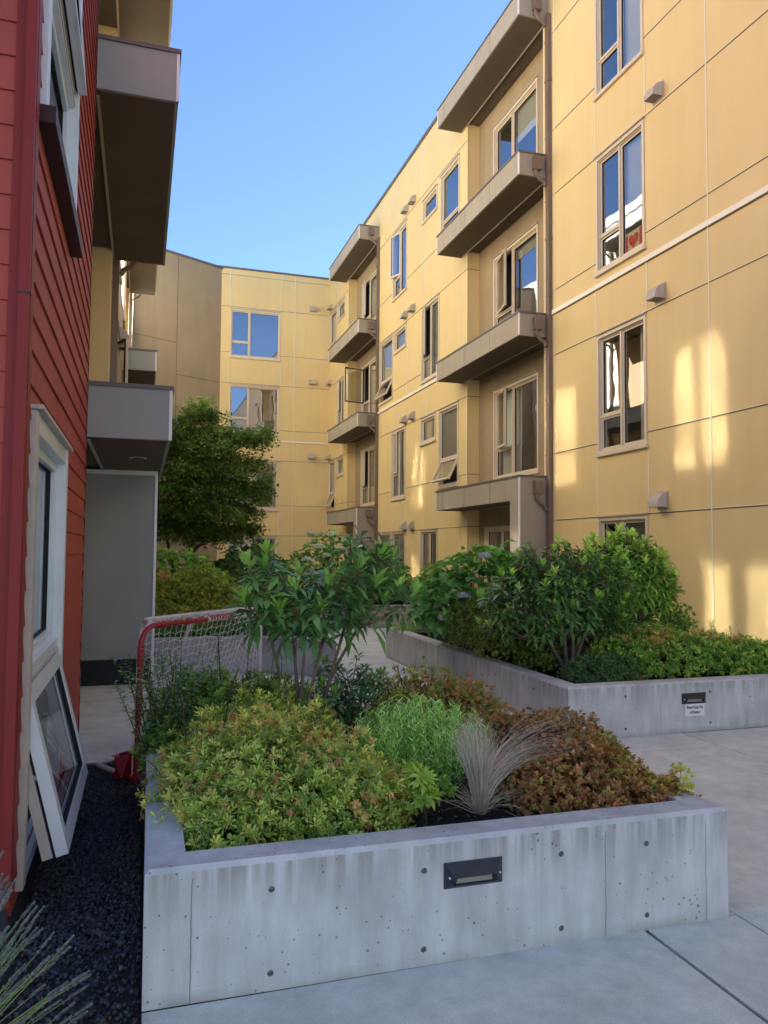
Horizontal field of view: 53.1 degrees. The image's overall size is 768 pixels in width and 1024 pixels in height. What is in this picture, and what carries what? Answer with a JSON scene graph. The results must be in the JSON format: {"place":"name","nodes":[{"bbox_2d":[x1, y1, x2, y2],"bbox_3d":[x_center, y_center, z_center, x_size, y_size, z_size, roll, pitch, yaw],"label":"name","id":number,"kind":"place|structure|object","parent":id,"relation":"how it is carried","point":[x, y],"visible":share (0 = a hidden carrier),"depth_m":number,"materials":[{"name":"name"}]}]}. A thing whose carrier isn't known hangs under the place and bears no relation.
{"place":"outdoors","nodes":[
{"label":"outdoors","id":0,"kind":"place"},
{"bbox_2d":[166,0,509,277],"label":"sky","id":1,"kind":"structure","parent":0,"point":[295,118],"materials":[{"name":"blue"}]},
{"bbox_2d":[0,726,767,1023],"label":"slab base","id":2,"kind":"object","parent":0,"point":[107,952],"depth_m":2.81,"materials":[{"name":"grey"}]},
{"bbox_2d":[0,762,142,1023],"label":"gravel","id":3,"kind":"structure","parent":2,"relation":"on","point":[106,824],"depth_m":3.37,"materials":[{"name":"black gravel"}]},
{"bbox_2d":[0,850,92,1023],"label":"lavender","id":4,"kind":"object","parent":3,"relation":"on","point":[5,955],"visible":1,"depth_m":2.31,"materials":[{"name":"green plant"}]},
{"bbox_2d":[79,628,767,1023],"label":"paving","id":5,"kind":"structure","parent":0,"point":[707,972],"depth_m":2.87,"materials":[{"name":"concrete"}]},
{"bbox_2d":[96,607,261,782],"bbox_3d":[-1.497,1.321,5.997,0.600,1.057,1.805,-1,-3,24],"label":"hockey goal","id":6,"kind":"object","parent":5,"relation":"on","point":[121,760],"visible":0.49,"depth_m":5.72,"materials":[{"name":"red"}]},
{"bbox_2d":[153,595,335,677],"bbox_3d":[-3.498,2.022,14.124,2.780,0.460,10.800,1,-3,-17],"label":"concrete planter","id":7,"kind":"object","parent":5,"relation":"on","point":[288,669],"visible":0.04,"depth_m":9.59,"materials":[{"name":"concrete"}]},
{"bbox_2d":[156,546,230,605],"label":"hydrangea","id":8,"kind":"object","parent":7,"relation":"on","point":[191,559],"visible":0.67,"depth_m":12.45,"materials":[{"name":"green plant"}]},
{"bbox_2d":[155,562,257,636],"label":"azalea shrub","id":9,"kind":"object","parent":7,"relation":"on","point":[219,598],"visible":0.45,"depth_m":10.76,"materials":[{"name":"green plant"}]},
{"bbox_2d":[157,395,280,581],"bbox_3d":[-3.837,-0.164,14.689,3.674,4.154,2.964,1,-3,-17],"label":"maple tree","id":10,"kind":"object","parent":7,"relation":"on","point":[198,504],"visible":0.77,"depth_m":14.32,"materials":[{"name":"green plant"}]},
{"bbox_2d":[154,613,310,637],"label":"groundcover shrub","id":11,"kind":"object","parent":7,"relation":"on","point":[209,630],"visible":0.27,"depth_m":9.83,"materials":[{"name":"green plant"}]},
{"bbox_2d":[198,542,298,599],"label":"hydrangea","id":12,"kind":"object","parent":7,"relation":"on","point":[229,568],"visible":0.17,"depth_m":14.56,"materials":[{"name":"green plant"}]},
{"bbox_2d":[231,564,302,610],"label":"evergreen shrub","id":13,"kind":"object","parent":7,"relation":"on","point":[244,570],"visible":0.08,"depth_m":12.25,"materials":[{"name":"green plant"}]},
{"bbox_2d":[297,588,449,627],"bbox_3d":[-0.654,2.295,19.025,3.680,0.460,7.150,1,-3,-17],"label":"concrete planter","id":14,"kind":"object","parent":5,"relation":"on","point":[383,622],"visible":0.05,"depth_m":15.66,"materials":[{"name":"concrete"}]},
{"bbox_2d":[284,529,411,602],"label":"hydrangea","id":15,"kind":"object","parent":14,"relation":"on","point":[307,556],"visible":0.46,"depth_m":16.54,"materials":[{"name":"green plant"}]},
{"bbox_2d":[357,561,446,603],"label":"evergreen shrub","id":16,"kind":"object","parent":14,"relation":"on","point":[425,570],"visible":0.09,"depth_m":17.12,"materials":[{"name":"green plant"}]},
{"bbox_2d":[368,571,437,604],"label":"boxwood shrub","id":17,"kind":"object","parent":14,"relation":"on","point":[398,602],"visible":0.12,"depth_m":16.25,"materials":[{"name":"green plant"}]},
{"bbox_2d":[142,701,728,1011],"bbox_3d":[-0.036,1.535,4.157,2.424,0.460,2.556,1,-3,-17],"label":"concrete planter","id":18,"kind":"object","parent":5,"relation":"on","point":[226,922],"visible":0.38,"depth_m":2.90,"materials":[{"name":"concrete"}]},
{"bbox_2d":[108,638,217,754],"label":"huckleberry shrub","id":19,"kind":"object","parent":18,"relation":"on","point":[172,706],"visible":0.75,"depth_m":4.30,"materials":[{"name":"green plant"}]},
{"bbox_2d":[144,760,193,829],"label":"huckleberry shrub","id":20,"kind":"object","parent":18,"relation":"on","point":[178,782],"visible":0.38,"depth_m":3.32,"materials":[{"name":"green plant"}]},
{"bbox_2d":[167,627,284,700],"bbox_3d":[-0.941,1.066,4.844,0.780,0.654,0.405,3,-4,-40],"label":"sapling","id":21,"kind":"object","parent":18,"relation":"on","point":[236,665],"visible":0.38,"depth_m":4.93,"materials":[{"name":"green plant"}]},
{"bbox_2d":[128,662,326,775],"bbox_3d":[-0.978,1.187,4.712,0.960,0.544,1.386,-2,-4,43],"label":"azalea shrub","id":22,"kind":"object","parent":18,"relation":"on","point":[214,687],"visible":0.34,"depth_m":4.57,"materials":[{"name":"green plant"}]},
{"bbox_2d":[216,635,220,706],"bbox_3d":[-0.978,1.012,4.636,0.088,0.540,0.016,2,-3,-30],"label":"cane","id":23,"kind":"object","parent":22,"relation":"in","point":[219,659],"visible":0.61,"depth_m":4.63,"materials":[{"name":"brown"}]},
{"bbox_2d":[135,679,418,851],"bbox_3d":[-0.505,1.121,3.615,1.267,0.592,1.462,1,-3,-17],"label":"azalea shrub","id":24,"kind":"object","parent":18,"relation":"on","point":[327,765],"visible":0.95,"depth_m":3.25,"materials":[{"name":"green plant"}]},
{"bbox_2d":[176,682,196,750],"bbox_3d":[-0.928,1.009,3.599,0.100,0.441,0.017,1,-3,-17],"label":"cane","id":25,"kind":"object","parent":24,"relation":"in","point":[183,714],"visible":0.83,"depth_m":3.60,"materials":[{"name":"brown"}]},
{"bbox_2d":[221,670,237,745],"bbox_3d":[-0.748,0.993,3.657,0.102,0.481,0.017,1,-3,-17],"label":"cane","id":26,"kind":"object","parent":24,"relation":"in","point":[228,698],"visible":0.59,"depth_m":3.66,"materials":[{"name":"brown"}]},
{"bbox_2d":[220,525,429,720],"bbox_3d":[-0.376,0.743,4.718,1.292,1.346,0.755,1,-3,-17],"label":"rhododendron","id":27,"kind":"object","parent":18,"relation":"on","point":[313,623],"visible":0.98,"depth_m":4.57,"materials":[{"name":"green plant"}]},
{"bbox_2d":[305,640,394,736],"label":"rhododendron","id":28,"kind":"object","parent":18,"relation":"on","point":[361,690],"visible":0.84,"depth_m":4.77,"materials":[{"name":"green plant"}]},
{"bbox_2d":[384,778,416,830],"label":"azalea seedling","id":29,"kind":"object","parent":18,"relation":"on","point":[392,785],"visible":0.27,"depth_m":3.25,"materials":[{"name":"green plant"}]},
{"bbox_2d":[224,786,602,837],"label":"leaf litter","id":30,"kind":"object","parent":18,"relation":"on","point":[404,814],"visible":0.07,"depth_m":3.41,"materials":[{"name":"brown plant"}]},
{"bbox_2d":[349,692,492,790],"bbox_3d":[0.188,1.184,4.121,0.818,0.422,0.808,-2,-4,36],"label":"herb clump","id":31,"kind":"object","parent":18,"relation":"on","point":[428,745],"visible":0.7,"depth_m":3.99,"materials":[{"name":"green plant"}]},
{"bbox_2d":[398,757,446,826],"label":"azalea seedling","id":32,"kind":"object","parent":18,"relation":"on","point":[425,797],"visible":0.98,"depth_m":3.21,"materials":[{"name":"green plant"}]},
{"bbox_2d":[399,757,457,816],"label":"azalea seedling","id":33,"kind":"object","parent":18,"relation":"on","point":[446,785],"visible":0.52,"depth_m":3.42,"materials":[{"name":"green plant"}]},
{"bbox_2d":[360,655,514,752],"bbox_3d":[0.355,1.186,4.892,1.071,0.558,0.806,1,-3,-17],"label":"azalea shrub","id":34,"kind":"object","parent":18,"relation":"on","point":[445,692],"visible":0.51,"depth_m":4.81,"materials":[{"name":"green plant"}]},
{"bbox_2d":[444,856,501,888],"bbox_3d":[0.347,1.383,2.933,0.242,0.095,0.036,1,-3,-17],"label":"step light","id":35,"kind":"object","parent":18,"relation":"attached to","point":[457,874],"visible":1,"depth_m":2.93,"materials":[{"name":"grey metal"}]},
{"bbox_2d":[490,753,517,798],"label":"barberry shrub","id":36,"kind":"object","parent":18,"relation":"on","point":[501,773],"visible":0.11,"depth_m":3.65,"materials":[{"name":"brown plant"}]},
{"bbox_2d":[440,705,701,815],"bbox_3d":[0.877,1.228,3.946,1.003,0.383,1.368,1,-3,-17],"label":"azalea shrub","id":37,"kind":"object","parent":18,"relation":"on","point":[551,774],"visible":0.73,"depth_m":3.55,"materials":[{"name":"brown plant"}]},
{"bbox_2d":[641,761,696,793],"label":"azalea sprig","id":38,"kind":"object","parent":18,"relation":"on","point":[688,785],"visible":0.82,"depth_m":3.53,"materials":[{"name":"green plant"}]},
{"bbox_2d":[386,627,767,738],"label":"concrete planter","id":39,"kind":"object","parent":5,"relation":"on","point":[650,706],"visible":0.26,"depth_m":6.82,"materials":[{"name":"concrete"}]},
{"bbox_2d":[392,619,422,631],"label":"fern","id":40,"kind":"object","parent":39,"relation":"on","point":[406,628],"visible":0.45,"depth_m":10.95,"materials":[{"name":"green plant"}]},
{"bbox_2d":[403,539,542,651],"bbox_3d":[1.147,0.998,9.224,1.931,1.348,1.354,1,-3,-17],"label":"hydrangea","id":41,"kind":"object","parent":39,"relation":"on","point":[450,586],"visible":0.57,"depth_m":8.91,"materials":[{"name":"green plant"}]},
{"bbox_2d":[442,597,563,671],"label":"boxwood shrub","id":42,"kind":"object","parent":39,"relation":"on","point":[521,650],"visible":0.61,"depth_m":7.95,"materials":[{"name":"green plant"}]},
{"bbox_2d":[474,534,646,668],"bbox_3d":[1.758,0.911,7.620,1.829,1.392,1.220,1,-3,-17],"label":"rhododendron","id":43,"kind":"object","parent":39,"relation":"on","point":[563,594],"visible":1,"depth_m":7.36,"materials":[{"name":"green plant"}]},
{"bbox_2d":[455,582,698,635],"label":"evergreen shrub","id":44,"kind":"object","parent":39,"relation":"on","point":[679,618],"visible":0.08,"depth_m":9.48,"materials":[{"name":"green plant"}]},
{"bbox_2d":[556,650,648,683],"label":"dark shrub","id":45,"kind":"object","parent":39,"relation":"on","point":[576,672],"visible":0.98,"depth_m":6.87,"materials":[{"name":"green plant"}]},
{"bbox_2d":[572,523,685,643],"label":"rhododendron","id":46,"kind":"object","parent":39,"relation":"on","point":[655,585],"visible":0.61,"depth_m":8.44,"materials":[{"name":"green plant"}]},
{"bbox_2d":[583,620,767,679],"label":"azalea shrub","id":47,"kind":"object","parent":39,"relation":"on","point":[692,651],"visible":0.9,"depth_m":7.39,"materials":[{"name":"green plant"}]},
{"bbox_2d":[635,620,739,638],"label":"azalea shrub","id":48,"kind":"object","parent":39,"relation":"on","point":[730,629],"visible":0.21,"depth_m":8.35,"materials":[{"name":"green plant"}]},
{"bbox_2d":[682,692,705,703],"bbox_3d":[2.707,1.624,6.685,0.250,0.092,0.036,1,-3,-17],"label":"step light","id":49,"kind":"object","parent":39,"relation":"attached to","point":[693,698],"visible":1,"depth_m":6.68,"materials":[{"name":"grey metal"}]},
{"bbox_2d":[685,703,704,715],"bbox_3d":[2.708,1.723,6.692,0.202,0.104,0.006,1,-3,-17],"label":"sign","id":50,"kind":"object","parent":39,"relation":"attached to","point":[697,709],"visible":1,"depth_m":6.69,"materials":[{"name":"white paper"}]},
{"bbox_2d":[434,695,626,845],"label":"feather grass","id":51,"kind":"object","parent":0,"point":[481,770],"depth_m":3.47,"materials":[{"name":"beige plant"}]},
{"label":"ground","id":52,"kind":"structure","parent":0,"visible":0},
{"bbox_2d":[0,0,181,954],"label":"apartment building","id":53,"kind":"structure","parent":52,"relation":"on","point":[89,95],"depth_m":4.61,"materials":[{"name":"red wood"}]},
{"bbox_2d":[15,403,87,891],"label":"window","id":54,"kind":"structure","parent":53,"relation":"in","point":[53,772],"depth_m":3.67,"materials":[{"name":"white plastic"}]},
{"bbox_2d":[39,0,86,257],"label":"window","id":55,"kind":"structure","parent":53,"relation":"in","point":[63,75],"depth_m":4.11,"materials":[{"name":"white plastic"}]},
{"bbox_2d":[119,261,121,284],"bbox_3d":[-4.334,-4.886,12.518,0.150,2.000,1.230,1,-3,-17],"label":"window","id":56,"kind":"structure","parent":53,"relation":"in","point":[120,277],"depth_m":12.70,"materials":[{"name":"beige"}]},
{"bbox_2d":[116,320,128,382],"bbox_3d":[-4.290,-1.939,12.388,0.288,2.000,1.230,1,-3,-17],"label":"window","id":57,"kind":"structure","parent":53,"relation":"in","point":[125,341],"depth_m":12.53,"materials":[{"name":"beige"}]},
{"bbox_2d":[121,370,123,382],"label":"window","id":58,"kind":"structure","parent":53,"relation":"in","point":[122,371],"depth_m":15.29,"materials":[{"name":"beige"}]},
{"bbox_2d":[122,261,126,329],"bbox_3d":[-5.387,-4.748,15.854,0.150,1.950,1.230,1,-3,-17],"label":"window","id":59,"kind":"structure","parent":53,"relation":"in","point":[125,262],"depth_m":15.73,"materials":[{"name":"beige"}]},
{"bbox_2d":[132,249,222,585],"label":"apartment building","id":60,"kind":"structure","parent":52,"relation":"on","point":[177,322],"depth_m":28.30,"materials":[{"name":"beige paint"}]},
{"bbox_2d":[217,0,767,643],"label":"apartment building","id":61,"kind":"structure","parent":52,"relation":"on","point":[443,328],"depth_m":13.76,"materials":[{"name":"beige paint"}]},
{"bbox_2d":[226,535,277,576],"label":"window","id":62,"kind":"structure","parent":61,"relation":"in","point":[272,538],"depth_m":30.57,"materials":[{"name":"beige"}]},
{"bbox_2d":[228,383,279,436],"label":"window","id":63,"kind":"structure","parent":61,"relation":"in","point":[251,405],"depth_m":31.02,"materials":[{"name":"beige"}]},
{"bbox_2d":[231,461,278,510],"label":"window","id":64,"kind":"structure","parent":61,"relation":"in","point":[274,507],"depth_m":29.85,"materials":[{"name":"beige"}]},
{"bbox_2d":[229,307,280,361],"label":"window","id":65,"kind":"structure","parent":61,"relation":"in","point":[254,334],"depth_m":31.13,"materials":[{"name":"beige"}]},
{"bbox_2d":[324,459,335,510],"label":"window","id":66,"kind":"structure","parent":61,"relation":"in","point":[330,500],"depth_m":30.01,"materials":[{"name":"beige"}]},
{"bbox_2d":[327,537,334,572],"bbox_3d":[-2.017,1.865,29.665,0.150,1.850,1.130,1,-3,-17],"label":"window","id":67,"kind":"structure","parent":61,"relation":"in","point":[333,540],"depth_m":29.71,"materials":[{"name":"beige"}]},
{"bbox_2d":[329,306,336,347],"bbox_3d":[-1.958,-6.962,30.143,0.150,1.930,1.180,1,-3,-17],"label":"window","id":68,"kind":"structure","parent":61,"relation":"in","point":[333,315],"depth_m":30.38,"materials":[{"name":"beige"}]},
{"bbox_2d":[335,455,343,477],"bbox_3d":[-1.612,-1.689,28.645,0.150,0.730,1.050,1,-3,-17],"label":"window","id":69,"kind":"structure","parent":61,"relation":"in","point":[340,460],"depth_m":28.81,"materials":[{"name":"beige"}]},
{"bbox_2d":[336,375,343,424],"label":"window","id":70,"kind":"structure","parent":61,"relation":"in","point":[340,383],"depth_m":28.83,"materials":[{"name":"beige"}]},
{"bbox_2d":[337,296,344,322],"bbox_3d":[-1.567,-7.606,28.949,0.150,0.700,1.090,1,-3,-17],"label":"window","id":71,"kind":"structure","parent":61,"relation":"in","point":[341,306],"depth_m":29.08,"materials":[{"name":"beige"}]},
{"bbox_2d":[344,355,375,412],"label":"window","id":72,"kind":"structure","parent":61,"relation":"in","point":[368,373],"depth_m":26.63,"materials":[{"name":"beige"}]},
{"bbox_2d":[360,444,374,506],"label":"window","id":73,"kind":"structure","parent":61,"relation":"in","point":[367,471],"depth_m":26.19,"materials":[{"name":"beige"}]},
{"bbox_2d":[361,268,375,319],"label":"window","id":74,"kind":"structure","parent":61,"relation":"in","point":[369,285],"depth_m":26.47,"materials":[{"name":"beige"}]},
{"bbox_2d":[374,333,399,406],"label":"window","id":75,"kind":"structure","parent":61,"relation":"in","point":[386,346],"depth_m":23.70,"materials":[{"name":"beige"}]},
{"bbox_2d":[378,531,403,573],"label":"window","id":76,"kind":"structure","parent":61,"relation":"in","point":[384,535],"depth_m":23.17,"materials":[{"name":"beige"}]},
{"bbox_2d":[390,425,405,501],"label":"window","id":77,"kind":"structure","parent":61,"relation":"in","point":[398,436],"depth_m":22.13,"materials":[{"name":"beige"}]},
{"bbox_2d":[391,530,404,573],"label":"window","id":78,"kind":"structure","parent":61,"relation":"in","point":[400,535],"depth_m":22.11,"materials":[{"name":"beige"}]},
{"bbox_2d":[390,218,406,302],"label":"window","id":79,"kind":"structure","parent":61,"relation":"in","point":[399,277],"depth_m":22.85,"materials":[{"name":"beige"}]},
{"bbox_2d":[393,322,406,355],"bbox_3d":[0.518,-4.988,22.204,0.195,0.690,1.110,1,-3,-17],"label":"window","id":80,"kind":"structure","parent":61,"relation":"in","point":[401,331],"depth_m":22.35,"materials":[{"name":"beige"}]},
{"bbox_2d":[419,528,437,577],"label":"window","id":81,"kind":"structure","parent":61,"relation":"in","point":[428,537],"depth_m":20.10,"materials":[{"name":"beige"}]},
{"bbox_2d":[420,293,439,384],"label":"window","id":82,"kind":"structure","parent":61,"relation":"in","point":[430,312],"depth_m":19.89,"materials":[{"name":"beige"}]},
{"bbox_2d":[419,411,444,454],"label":"window","id":83,"kind":"structure","parent":61,"relation":"in","point":[428,422],"depth_m":20.01,"materials":[{"name":"beige"}]},
{"bbox_2d":[421,173,457,225],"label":"window","id":84,"kind":"structure","parent":61,"relation":"in","point":[430,202],"depth_m":19.42,"materials":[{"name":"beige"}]},
{"bbox_2d":[431,400,458,489],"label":"window","id":85,"kind":"structure","parent":61,"relation":"in","point":[448,472],"depth_m":18.83,"materials":[{"name":"beige"}]},
{"bbox_2d":[439,153,459,231],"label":"window","id":86,"kind":"structure","parent":61,"relation":"in","point":[454,167],"depth_m":19.12,"materials":[{"name":"beige"}]},
{"bbox_2d":[483,525,509,582],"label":"window","id":87,"kind":"structure","parent":61,"relation":"in","point":[493,535],"depth_m":17.05,"materials":[{"name":"beige"}]},
{"bbox_2d":[492,75,537,174],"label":"window","id":88,"kind":"structure","parent":61,"relation":"in","point":[517,129],"depth_m":16.33,"materials":[{"name":"beige"}]},
{"bbox_2d":[492,370,538,479],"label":"window","id":89,"kind":"structure","parent":61,"relation":"in","point":[515,417],"depth_m":16.51,"materials":[{"name":"beige"}]},
{"bbox_2d":[492,222,538,325],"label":"window","id":90,"kind":"structure","parent":61,"relation":"in","point":[515,268],"depth_m":16.84,"materials":[{"name":"beige"}]},
{"bbox_2d":[593,0,643,101],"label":"window","id":91,"kind":"structure","parent":61,"relation":"in","point":[618,24],"depth_m":12.54,"materials":[{"name":"beige"}]},
{"bbox_2d":[593,116,645,277],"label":"window","id":92,"kind":"structure","parent":61,"relation":"in","point":[620,167],"depth_m":12.30,"materials":[{"name":"beige"}]},
{"bbox_2d":[595,312,647,457],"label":"window","id":93,"kind":"structure","parent":61,"relation":"in","point":[621,349],"depth_m":12.41,"materials":[{"name":"beige"}]},
{"bbox_2d":[596,513,648,622],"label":"window","id":94,"kind":"structure","parent":61,"relation":"in","point":[639,521],"depth_m":11.75,"materials":[{"name":"beige"}]},
{"bbox_2d":[625,225,641,252],"bbox_3d":[3.832,-4.116,11.707,0.007,0.400,0.610,1,-3,-17],"label":"poster","id":95,"kind":"object","parent":61,"relation":"attached to","point":[633,238],"visible":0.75,"depth_m":11.75,"materials":[{"name":"beige paper"}]}
]}

